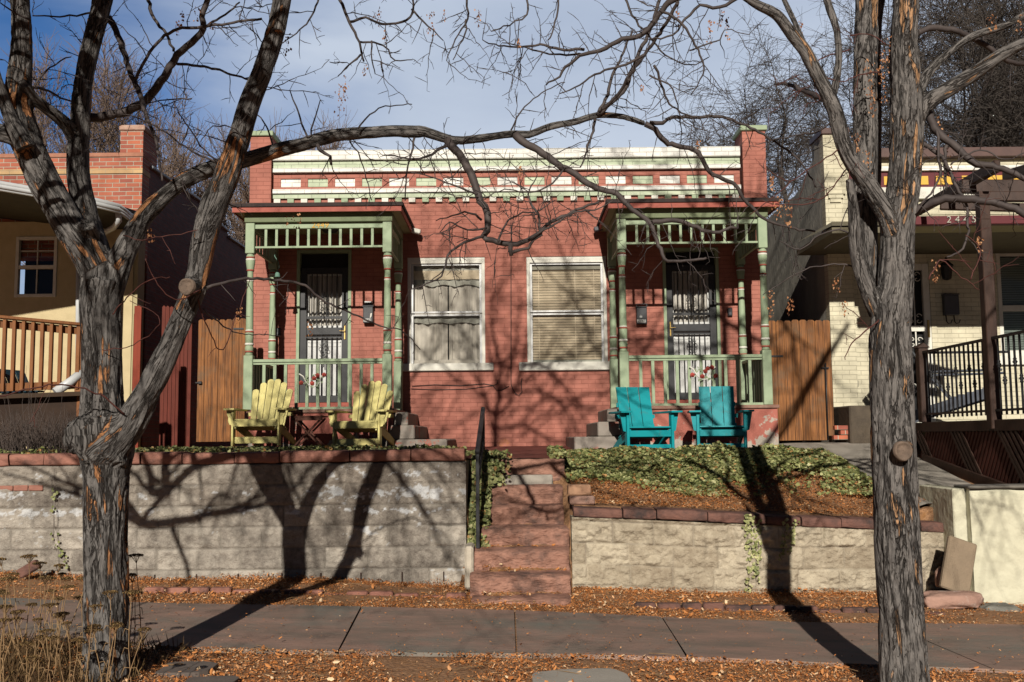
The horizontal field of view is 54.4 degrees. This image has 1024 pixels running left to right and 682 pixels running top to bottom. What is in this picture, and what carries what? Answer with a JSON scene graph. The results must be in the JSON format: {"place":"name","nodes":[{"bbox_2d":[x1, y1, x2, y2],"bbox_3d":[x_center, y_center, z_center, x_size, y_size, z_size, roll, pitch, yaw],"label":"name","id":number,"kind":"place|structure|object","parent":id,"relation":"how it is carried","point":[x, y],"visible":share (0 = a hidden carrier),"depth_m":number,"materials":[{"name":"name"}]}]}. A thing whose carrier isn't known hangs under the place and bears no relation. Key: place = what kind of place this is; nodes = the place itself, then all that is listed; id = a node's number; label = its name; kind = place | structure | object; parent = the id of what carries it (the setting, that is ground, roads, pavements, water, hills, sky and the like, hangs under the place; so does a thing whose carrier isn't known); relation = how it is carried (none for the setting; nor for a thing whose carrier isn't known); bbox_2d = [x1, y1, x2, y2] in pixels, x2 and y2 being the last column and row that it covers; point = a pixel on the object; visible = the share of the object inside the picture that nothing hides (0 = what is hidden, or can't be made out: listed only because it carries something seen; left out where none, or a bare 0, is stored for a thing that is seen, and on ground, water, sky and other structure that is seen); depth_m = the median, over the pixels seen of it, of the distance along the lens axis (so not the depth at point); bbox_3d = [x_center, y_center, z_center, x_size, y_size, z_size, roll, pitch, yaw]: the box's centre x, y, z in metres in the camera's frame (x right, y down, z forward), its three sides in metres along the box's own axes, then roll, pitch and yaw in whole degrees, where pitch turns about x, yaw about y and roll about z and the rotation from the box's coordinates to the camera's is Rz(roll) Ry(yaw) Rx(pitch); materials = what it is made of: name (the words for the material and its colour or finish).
{"place":"outdoors","nodes":[
{"label":"outdoors","id":0,"kind":"place"},
{"bbox_2d":[0,597,1023,673],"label":"sidewalk","id":1,"kind":"structure","parent":0,"point":[425,628],"depth_m":7.32,"materials":[{"name":"grey concrete"}]},
{"bbox_2d":[0,444,1023,681],"bbox_3d":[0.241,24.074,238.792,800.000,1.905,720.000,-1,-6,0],"label":"ground","id":2,"kind":"structure","parent":0,"point":[403,667],"depth_m":8.51,"materials":[{"name":"brown soil"}]},
{"bbox_2d":[0,605,14,649],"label":"dried yarrow","id":3,"kind":"object","parent":2,"relation":"on","point":[11,606],"visible":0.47,"depth_m":6.06,"materials":[{"name":"plant"}]},
{"bbox_2d":[0,592,22,671],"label":"dried yarrow","id":4,"kind":"object","parent":2,"relation":"on","point":[3,598],"visible":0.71,"depth_m":5.76,"materials":[{"name":"plant"}]},
{"bbox_2d":[0,576,26,681],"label":"dried yarrow","id":5,"kind":"object","parent":2,"relation":"on","point":[17,612],"visible":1,"depth_m":5.31,"materials":[{"name":"plant"}]},
{"bbox_2d":[0,602,45,681],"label":"dried yarrow","id":6,"kind":"object","parent":2,"relation":"on","point":[32,609],"visible":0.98,"depth_m":5.38,"materials":[{"name":"plant"}]},
{"bbox_2d":[0,572,56,652],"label":"dried yarrow","id":7,"kind":"object","parent":2,"relation":"on","point":[16,574],"visible":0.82,"depth_m":6.24,"materials":[{"name":"plant"}]},
{"bbox_2d":[17,560,40,577],"bbox_3d":[-4.507,2.126,9.293,0.201,0.157,0.086,1,-6,-14],"label":"broken brick","id":8,"kind":"object","parent":2,"relation":"on","point":[23,571],"visible":0.84,"depth_m":9.26,"materials":[{"name":"brick"}]},
{"bbox_2d":[0,554,64,651],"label":"dried yarrow","id":9,"kind":"object","parent":2,"relation":"on","point":[27,556],"visible":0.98,"depth_m":6.37,"materials":[{"name":"plant"}]},
{"bbox_2d":[18,628,55,681],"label":"dried yarrow","id":10,"kind":"object","parent":2,"relation":"on","point":[43,631],"visible":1,"depth_m":5.14,"materials":[{"name":"plant"}]},
{"bbox_2d":[0,368,78,453],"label":"leafless shrub","id":11,"kind":"object","parent":2,"relation":"on","point":[13,444],"visible":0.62,"depth_m":10.35,"materials":[{"name":"plant"}]},
{"bbox_2d":[34,603,63,681],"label":"dried yarrow","id":12,"kind":"object","parent":2,"relation":"on","point":[55,637],"visible":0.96,"depth_m":5.21,"materials":[{"name":"plant"}]},
{"bbox_2d":[32,561,66,629],"bbox_3d":[-3.012,1.714,6.457,0.091,0.575,0.235,-3,-6,26],"label":"dried yarrow","id":13,"kind":"object","parent":2,"relation":"on","point":[61,574],"visible":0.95,"depth_m":6.47,"materials":[{"name":"plant"}]},
{"bbox_2d":[37,575,82,664],"bbox_3d":[-2.706,1.658,5.975,0.330,0.596,0.368,-3,-6,25],"label":"dried yarrow","id":14,"kind":"object","parent":2,"relation":"on","point":[48,576],"visible":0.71,"depth_m":5.97,"materials":[{"name":"plant"}]},
{"bbox_2d":[53,585,75,677],"bbox_3d":[-2.589,1.669,5.719,0.219,0.536,0.085,-5,-7,41],"label":"dried yarrow","id":15,"kind":"object","parent":2,"relation":"on","point":[58,603],"visible":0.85,"depth_m":5.72,"materials":[{"name":"plant"}]},
{"bbox_2d":[52,611,102,681],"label":"dried yarrow","id":16,"kind":"object","parent":2,"relation":"on","point":[58,614],"visible":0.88,"depth_m":5.36,"materials":[{"name":"plant"}]},
{"bbox_2d":[72,576,82,637],"bbox_3d":[-2.718,1.756,6.341,0.143,0.486,0.284,1,-6,-17],"label":"dried yarrow","id":17,"kind":"object","parent":2,"relation":"on","point":[77,597],"visible":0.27,"depth_m":6.27,"materials":[{"name":"plant"}]},
{"bbox_2d":[62,604,103,681],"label":"dried yarrow","id":18,"kind":"object","parent":2,"relation":"on","point":[92,606],"visible":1,"depth_m":5.24,"materials":[{"name":"plant"}]},
{"bbox_2d":[0,24,171,264],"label":"bare tree","id":19,"kind":"object","parent":2,"relation":"on","point":[108,144],"visible":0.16,"depth_m":30.51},
{"bbox_2d":[0,623,190,681],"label":"dry grass","id":20,"kind":"structure","parent":2,"relation":"on","point":[11,671],"depth_m":5.92,"materials":[{"name":"brown plant"}]},
{"bbox_2d":[87,590,122,681],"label":"dried yarrow","id":21,"kind":"object","parent":2,"relation":"on","point":[96,626],"visible":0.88,"depth_m":5.42,"materials":[{"name":"plant"}]},
{"bbox_2d":[0,27,210,194],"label":"bare tree","id":22,"kind":"object","parent":2,"relation":"on","point":[38,112],"visible":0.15,"depth_m":30.75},
{"bbox_2d":[0,125,247,448],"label":"neighbour house","id":23,"kind":"structure","parent":2,"relation":"on","point":[126,182],"depth_m":15.62,"materials":[{"name":"orange brick"}]},
{"bbox_2d":[14,236,57,296],"bbox_3d":[-7.352,-1.126,15.602,0.742,1.147,0.470,-1,-6,0],"label":"window","id":24,"kind":"structure","parent":23,"relation":"in","point":[40,276],"depth_m":15.42,"materials":[{"name":"white paint"}]},
{"bbox_2d":[0,315,80,446],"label":"deck railing","id":25,"kind":"object","parent":23,"relation":"attached to","point":[71,401],"visible":0.71,"depth_m":11.68,"materials":[{"name":"orange wood"}]},
{"bbox_2d":[0,369,43,393],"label":"deck chair","id":26,"kind":"object","parent":25,"relation":"on","point":[17,375],"visible":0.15,"depth_m":12.66,"materials":[{"name":"blue paint"}]},
{"bbox_2d":[106,590,151,681],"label":"dried yarrow","id":27,"kind":"object","parent":2,"relation":"on","point":[117,625],"visible":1,"depth_m":5.22,"materials":[{"name":"plant"}]},
{"bbox_2d":[129,553,143,661],"bbox_3d":[-2.360,1.669,6.223,0.104,0.654,0.267,1,-6,-20],"label":"dried yarrow","id":28,"kind":"object","parent":2,"relation":"on","point":[134,574],"visible":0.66,"depth_m":6.20,"materials":[{"name":"plant"}]},
{"bbox_2d":[132,306,141,447],"bbox_3d":[-4.888,0.517,12.965,0.111,1.954,0.100,-1,-6,0],"label":"fence panel","id":29,"kind":"object","parent":2,"relation":"on","point":[136,367],"visible":0.58,"depth_m":12.96,"materials":[{"name":"red wood"}]},
{"bbox_2d":[64,87,243,243],"bbox_3d":[-10.982,-2.054,31.306,7.349,12.244,4.776,4,-7,-39],"label":"bare tree","id":30,"kind":"object","parent":2,"relation":"on","point":[197,191],"visible":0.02,"depth_m":30.89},
{"bbox_2d":[159,306,192,447],"bbox_3d":[-4.872,0.582,14.447,0.440,2.209,0.067,-1,-6,0],"label":"board fence","id":31,"kind":"object","parent":2,"relation":"on","point":[175,415],"visible":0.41,"depth_m":14.39,"materials":[{"name":"red wood"}]},
{"bbox_2d":[155,661,217,677],"bbox_3d":[-1.950,1.996,5.990,0.316,0.070,0.300,-1,-6,0],"label":"stepping stone","id":32,"kind":"object","parent":2,"relation":"on","point":[192,666],"visible":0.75,"depth_m":5.93,"materials":[{"name":"grey stone"}]},
{"bbox_2d":[185,676,238,681],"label":"stepping stone","id":33,"kind":"object","parent":2,"relation":"on","point":[215,679],"visible":1,"depth_m":5.71,"materials":[{"name":"grey stone"}]},
{"bbox_2d":[0,448,470,585],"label":"retaining wall","id":34,"kind":"structure","parent":2,"relation":"on","point":[375,514],"depth_m":9.66,"materials":[{"name":"grey stone"}]},
{"bbox_2d":[50,474,67,568],"bbox_3d":[-4.374,1.726,9.624,0.198,0.957,0.029,-1,-6,0],"label":"hanging vine","id":35,"kind":"object","parent":34,"relation":"hanging from","point":[58,547],"visible":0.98,"depth_m":9.62,"materials":[{"name":"green plant"}]},
{"bbox_2d":[0,443,472,456],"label":"ivy border","id":36,"kind":"object","parent":2,"relation":"on","point":[196,449],"visible":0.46,"depth_m":10.54,"materials":[{"name":"green plant"}]},
{"bbox_2d":[210,107,302,245],"bbox_3d":[-7.413,-1.589,31.988,5.569,11.374,4.673,4,-7,-43],"label":"bare tree","id":37,"kind":"object","parent":2,"relation":"on","point":[244,192],"visible":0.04,"depth_m":31.09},
{"bbox_2d":[223,379,296,445],"bbox_3d":[-3.226,0.926,13.069,0.830,0.889,0.970,-1,-6,5],"label":"adirondack chair","id":38,"kind":"object","parent":2,"relation":"on","point":[274,393],"visible":1,"depth_m":13.09,"materials":[{"name":"yellow paint"}]},
{"bbox_2d":[181,108,361,239],"bbox_3d":[-8.447,-2.072,33.753,6.223,12.688,6.874,3,-6,-31],"label":"bare tree","id":39,"kind":"object","parent":2,"relation":"on","point":[221,131],"visible":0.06,"depth_m":32.70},
{"bbox_2d":[144,586,466,598],"bbox_3d":[-1.842,2.273,8.892,2.871,0.176,0.116,-1,-6,0],"label":"brick edging","id":40,"kind":"object","parent":2,"relation":"on","point":[179,590],"visible":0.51,"depth_m":8.86,"materials":[{"name":"red stone"}]},
{"bbox_2d":[291,416,327,445],"bbox_3d":[-2.666,1.187,13.112,0.420,0.397,0.366,-1,-6,0],"label":"folding table","id":41,"kind":"object","parent":2,"relation":"on","point":[300,418],"visible":0.95,"depth_m":12.97,"materials":[{"name":"brown wood"}]},
{"bbox_2d":[325,381,396,445],"bbox_3d":[-1.896,0.947,13.025,0.830,0.889,0.970,-2,-6,11],"label":"adirondack chair","id":42,"kind":"object","parent":2,"relation":"on","point":[360,422],"visible":0.91,"depth_m":13.07,"materials":[{"name":"yellow paint"}]},
{"bbox_2d":[0,0,834,681],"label":"street tree","id":43,"kind":"object","parent":2,"relation":"on","point":[104,430],"visible":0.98,"depth_m":5.87,"materials":[{"name":"brown plant"}]},
{"bbox_2d":[230,125,780,449],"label":"brick house","id":44,"kind":"structure","parent":2,"relation":"on","point":[570,343],"depth_m":15.53,"materials":[{"name":"red brick"}]},
{"bbox_2d":[195,318,245,441],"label":"wooden gate","id":45,"kind":"structure","parent":44,"relation":"attached to","point":[219,377],"depth_m":14.62,"materials":[{"name":"brown wood"}]},
{"bbox_2d":[274,252,279,292],"bbox_3d":[-3.455,-1.012,14.668,0.088,0.604,0.090,4,-7,-39],"label":"wind chime","id":46,"kind":"object","parent":44,"relation":"hanging from","point":[277,274],"visible":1,"depth_m":14.65,"materials":[{"name":"teal metal"}]},
{"bbox_2d":[276,328,280,335],"bbox_3d":[-3.633,-0.139,15.459,0.076,0.130,0.052,-1,-6,0],"label":"door bell","id":47,"kind":"object","parent":44,"relation":"attached to","point":[278,331],"depth_m":15.44,"materials":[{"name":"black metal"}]},
{"bbox_2d":[299,372,325,387],"bbox_3d":[-2.787,0.549,13.891,0.390,0.219,0.056,-1,-6,0],"label":"rose ornament","id":48,"kind":"object","parent":44,"relation":"attached to","point":[313,378],"visible":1,"depth_m":13.89,"materials":[{"name":"white paint"}]},
{"bbox_2d":[362,301,373,323],"bbox_3d":[-2.229,-0.445,15.452,0.171,0.340,0.122,-1,-6,0],"label":"mailbox","id":49,"kind":"object","parent":44,"relation":"attached to","point":[368,310],"visible":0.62,"depth_m":15.41,"materials":[{"name":"black metal"}]},
{"bbox_2d":[412,228,420,234],"bbox_3d":[-1.493,-1.703,15.532,0.157,0.098,0.211,-1,-6,0],"label":"floodlight","id":50,"kind":"object","parent":44,"relation":"attached to","point":[416,231],"visible":1,"depth_m":15.43,"materials":[{"name":"white paint"}]},
{"bbox_2d":[403,257,493,370],"bbox_3d":[-1.062,-0.435,15.657,1.535,1.835,0.395,-1,-6,0],"label":"window","id":51,"kind":"structure","parent":44,"relation":"in","point":[454,337],"depth_m":15.64,"materials":[{"name":"white paint"}]},
{"bbox_2d":[411,379,521,394],"bbox_3d":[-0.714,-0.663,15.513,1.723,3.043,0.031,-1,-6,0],"label":"wall cable","id":52,"kind":"object","parent":44,"relation":"attached to","point":[469,388],"depth_m":15.39,"materials":[{"name":"black metal"}]},
{"bbox_2d":[519,256,608,370],"bbox_3d":[0.861,-0.447,15.657,1.520,1.843,0.395,-1,-6,0],"label":"window","id":53,"kind":"structure","parent":44,"relation":"in","point":[567,311],"depth_m":15.61,"materials":[{"name":"white paint"}]},
{"bbox_2d":[593,226,602,231],"bbox_3d":[1.346,-1.742,15.533,0.157,0.098,0.211,-1,-6,0],"label":"floodlight","id":54,"kind":"object","parent":44,"relation":"attached to","point":[596,229],"visible":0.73,"depth_m":15.43,"materials":[{"name":"grey metal"}]},
{"bbox_2d":[635,304,646,324],"bbox_3d":[2.009,-0.416,15.454,0.172,0.316,0.105,-1,-6,0],"label":"mailbox","id":55,"kind":"object","parent":44,"relation":"attached to","point":[641,315],"visible":1,"depth_m":15.41,"materials":[{"name":"black metal"}]},
{"bbox_2d":[689,365,717,381],"bbox_3d":[2.672,0.451,13.865,0.399,0.233,0.056,-1,-6,0],"label":"rose ornament","id":56,"kind":"object","parent":44,"relation":"attached to","point":[706,369],"visible":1,"depth_m":13.87,"materials":[{"name":"white paint"}]},
{"bbox_2d":[727,308,732,315],"bbox_3d":[3.389,-0.451,15.482,0.076,0.130,0.052,-1,-6,0],"label":"door bell","id":57,"kind":"object","parent":44,"relation":"attached to","point":[729,312],"depth_m":15.46,"materials":[{"name":"black metal"}]},
{"bbox_2d":[769,320,833,440],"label":"wooden gate","id":58,"kind":"structure","parent":44,"relation":"attached to","point":[805,345],"depth_m":14.61,"materials":[{"name":"brown wood"}]},
{"bbox_2d":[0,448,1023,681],"bbox_3d":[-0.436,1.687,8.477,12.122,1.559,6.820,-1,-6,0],"label":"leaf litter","id":59,"kind":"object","parent":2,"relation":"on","point":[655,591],"visible":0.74,"depth_m":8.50,"materials":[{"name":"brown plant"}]},
{"bbox_2d":[7,544,1022,681],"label":"fallen twigs","id":60,"kind":"object","parent":2,"relation":"on","point":[482,654],"visible":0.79,"depth_m":6.56,"materials":[{"name":"wood"}]},
{"bbox_2d":[465,458,570,605],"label":"stone steps","id":61,"kind":"structure","parent":2,"relation":"on","point":[530,492],"depth_m":9.60,"materials":[{"name":"red stone"}]},
{"bbox_2d":[475,407,484,547],"bbox_3d":[-0.320,1.347,10.183,0.045,1.381,1.377,-1,-6,1],"label":"handrail","id":62,"kind":"object","parent":61,"relation":"on","point":[480,444],"visible":0.91,"depth_m":9.54,"materials":[{"name":"black metal"}]},
{"bbox_2d":[467,449,512,546],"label":"ivy cascade","id":63,"kind":"object","parent":61,"relation":"on","point":[489,476],"visible":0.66,"depth_m":10.25,"materials":[{"name":"green plant"}]},
{"bbox_2d":[532,668,630,681],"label":"stepping slab","id":64,"kind":"structure","parent":2,"relation":"on","point":[604,675],"depth_m":5.98,"materials":[{"name":"grey concrete"}]},
{"bbox_2d":[546,441,872,496],"bbox_3d":[2.215,1.433,11.241,3.611,0.605,1.930,-1,-6,0],"label":"ivy bed","id":65,"kind":"object","parent":2,"relation":"on","point":[712,466],"visible":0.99,"depth_m":11.30,"materials":[{"name":"green plant"}]},
{"bbox_2d":[463,0,1023,681],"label":"street tree","id":66,"kind":"object","parent":2,"relation":"on","point":[885,278],"visible":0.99,"depth_m":5.86,"materials":[{"name":"brown plant"}]},
{"bbox_2d":[569,505,945,594],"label":"retaining wall","id":67,"kind":"structure","parent":2,"relation":"on","point":[623,548],"depth_m":9.62,"materials":[{"name":"beige stone"}]},
{"bbox_2d":[569,495,594,504],"bbox_3d":[0.701,1.594,9.982,0.250,0.081,0.180,-1,-6,0],"label":"loose stone","id":68,"kind":"object","parent":67,"relation":"on","point":[582,500],"visible":1,"depth_m":9.89,"materials":[{"name":"pink stone"}]},
{"bbox_2d":[567,484,590,495],"bbox_3d":[0.678,1.508,10.091,0.233,0.107,0.180,-1,-6,0],"label":"loose stone","id":69,"kind":"object","parent":68,"relation":"on","point":[578,489],"visible":1,"depth_m":10.00,"materials":[{"name":"beige stone"}]},
{"bbox_2d":[741,514,799,592],"bbox_3d":[2.496,2.043,9.572,0.568,0.758,0.032,-1,-6,0],"label":"hanging vine","id":70,"kind":"object","parent":67,"relation":"hanging from","point":[793,541],"visible":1,"depth_m":9.58,"materials":[{"name":"green plant"}]},
{"bbox_2d":[659,5,890,218],"bbox_3d":[8.815,-4.139,33.699,9.776,16.511,15.085,-3,-6,21],"label":"bare tree","id":71,"kind":"object","parent":2,"relation":"on","point":[776,169],"visible":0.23,"depth_m":34.33,"materials":[{"name":"brown plant"}]},
{"bbox_2d":[634,602,944,614],"bbox_3d":[2.413,2.358,8.674,2.680,0.176,0.118,-1,-6,1],"label":"brick edging","id":72,"kind":"object","parent":2,"relation":"on","point":[706,606],"visible":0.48,"depth_m":8.64,"materials":[{"name":"red brick"}]},
{"bbox_2d":[756,0,1020,197],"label":"bare tree","id":73,"kind":"object","parent":2,"relation":"on","point":[846,46],"visible":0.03,"depth_m":34.11,"materials":[{"name":"brown plant"}]},
{"bbox_2d":[766,127,1023,443],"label":"neighbour house","id":74,"kind":"structure","parent":2,"relation":"on","point":[814,297],"depth_m":15.13,"materials":[{"name":"beige paint"}]},
{"bbox_2d":[911,260,941,422],"bbox_3d":[6.158,0.003,15.103,0.550,2.466,0.140,-1,-6,0],"label":"storm door","id":75,"kind":"structure","parent":74,"relation":"in","point":[924,320],"depth_m":15.11,"materials":[{"name":"white paint"}]},
{"bbox_2d":[940,257,953,279],"bbox_3d":[6.564,-1.091,15.055,0.203,0.350,0.220,2,-6,-22],"label":"wall lantern","id":76,"kind":"object","parent":74,"relation":"attached to","point":[946,271],"depth_m":14.98,"materials":[{"name":"black metal"}]},
{"bbox_2d":[941,293,959,323],"bbox_3d":[6.642,-0.485,15.053,0.238,0.456,0.107,-1,-6,0],"label":"mailbox","id":77,"kind":"object","parent":74,"relation":"attached to","point":[950,304],"visible":1,"depth_m":15.02,"materials":[{"name":"grey metal"}]},
{"bbox_2d":[995,253,1023,364],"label":"window","id":78,"kind":"structure","parent":74,"relation":"in","point":[1010,283],"depth_m":15.20,"materials":[{"name":"white paint"}]},
{"bbox_2d":[804,0,1023,161],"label":"bare tree","id":79,"kind":"object","parent":2,"relation":"on","point":[1000,123],"visible":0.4,"depth_m":21.66,"materials":[{"name":"brown plant"}]},
{"bbox_2d":[851,0,1022,146],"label":"bare tree","id":80,"kind":"object","parent":2,"relation":"on","point":[887,63],"visible":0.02,"depth_m":30.64,"materials":[{"name":"brown plant"}]},
{"bbox_2d":[935,567,941,586],"bbox_3d":[4.019,2.214,9.324,0.111,0.193,0.109,-1,-6,0],"label":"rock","id":81,"kind":"object","parent":2,"relation":"on","point":[937,574],"visible":0.36,"depth_m":9.31,"materials":[{"name":"stone"}]},
{"bbox_2d":[924,590,983,608],"bbox_3d":[3.923,2.318,8.916,0.548,0.151,0.297,-1,-6,0],"label":"rock","id":82,"kind":"object","parent":2,"relation":"on","point":[958,599],"visible":0.97,"depth_m":8.79,"materials":[{"name":"pink stone"}]},
{"bbox_2d":[939,535,976,590],"bbox_3d":[4.115,2.074,9.184,0.413,0.543,0.196,-1,-6,0],"label":"concrete slab","id":83,"kind":"object","parent":82,"relation":"on","point":[958,565],"depth_m":9.16,"materials":[{"name":"beige concrete"}]},
{"bbox_2d":[913,219,1023,483],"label":"deck","id":84,"kind":"structure","parent":2,"relation":"on","point":[990,450],"depth_m":10.95,"materials":[{"name":"brown wood"}]},
{"bbox_2d":[918,160,1023,220],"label":"pergola","id":85,"kind":"object","parent":84,"relation":"on","point":[985,189],"visible":0.52,"depth_m":11.19,"materials":[{"name":"brown wood"}]},
{"bbox_2d":[919,484,1023,605],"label":"painted wall","id":86,"kind":"structure","parent":2,"relation":"on","point":[991,516],"depth_m":9.32,"materials":[{"name":"beige paint"}]},
{"bbox_2d":[979,602,1021,611],"bbox_3d":[4.374,2.441,8.955,0.365,0.150,0.271,-1,-6,0],"label":"rock","id":87,"kind":"object","parent":2,"relation":"on","point":[993,606],"visible":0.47,"depth_m":8.88,"materials":[{"name":"grey stone"}]},
{"bbox_2d":[0,0,1023,293],"label":"sky","id":88,"kind":"structure","parent":0,"point":[470,107],"materials":[{"name":"blue"}]},
{"bbox_2d":[458,446,801,458],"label":"patio","id":89,"kind":"structure","parent":0,"point":[528,451],"depth_m":13.31,"materials":[{"name":"red brick"}]},
{"bbox_2d":[608,387,682,448],"bbox_3d":[1.652,1.029,12.888,0.800,0.892,1.000,0,-6,-11],"label":"adirondack chair","id":90,"kind":"object","parent":89,"relation":"on","point":[637,427],"visible":0.84,"depth_m":12.92,"materials":[{"name":"teal paint"}]},
{"bbox_2d":[687,386,753,447],"bbox_3d":[2.686,1.022,12.938,0.800,0.892,1.000,-1,-6,7],"label":"adirondack chair","id":91,"kind":"object","parent":89,"relation":"on","point":[727,426],"visible":0.87,"depth_m":13.04,"materials":[{"name":"teal paint"}]},
{"bbox_2d":[779,442,969,505],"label":"concrete path","id":92,"kind":"structure","parent":0,"point":[858,455],"depth_m":12.39,"materials":[{"name":"grey concrete"}]},
{"bbox_2d":[832,435,847,439],"bbox_3d":[4.669,1.374,14.179,0.200,0.062,0.100,-1,-6,0],"label":"loose brick","id":93,"kind":"object","parent":92,"relation":"on","point":[839,437],"visible":1,"depth_m":14.13,"materials":[{"name":"red brick"}]},
{"bbox_2d":[839,430,847,434],"bbox_3d":[4.768,1.304,14.186,0.200,0.062,0.100,-1,-6,0],"label":"loose brick","id":94,"kind":"object","parent":93,"relation":"on","point":[843,432],"visible":0.76,"depth_m":14.14,"materials":[{"name":"red brick"}]},
{"bbox_2d":[833,425,847,429],"bbox_3d":[4.688,1.235,14.193,0.200,0.062,0.100,-1,-6,0],"label":"loose brick","id":95,"kind":"object","parent":94,"relation":"on","point":[840,427],"visible":1,"depth_m":14.14,"materials":[{"name":"red brick"}]},
{"bbox_2d":[833,405,870,443],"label":"stone block","id":96,"kind":"structure","parent":92,"relation":"on","point":[856,420],"depth_m":14.06,"materials":[{"name":"grey stone"}]},
{"bbox_2d":[913,352,1002,422],"bbox_3d":[5.881,0.514,13.362,1.292,1.211,0.996,-3,-6,28],"label":"lounge chair","id":97,"kind":"object","parent":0,"point":[959,399],"visible":0.26,"depth_m":13.02,"materials":[{"name":"brown wood"}]}
]}

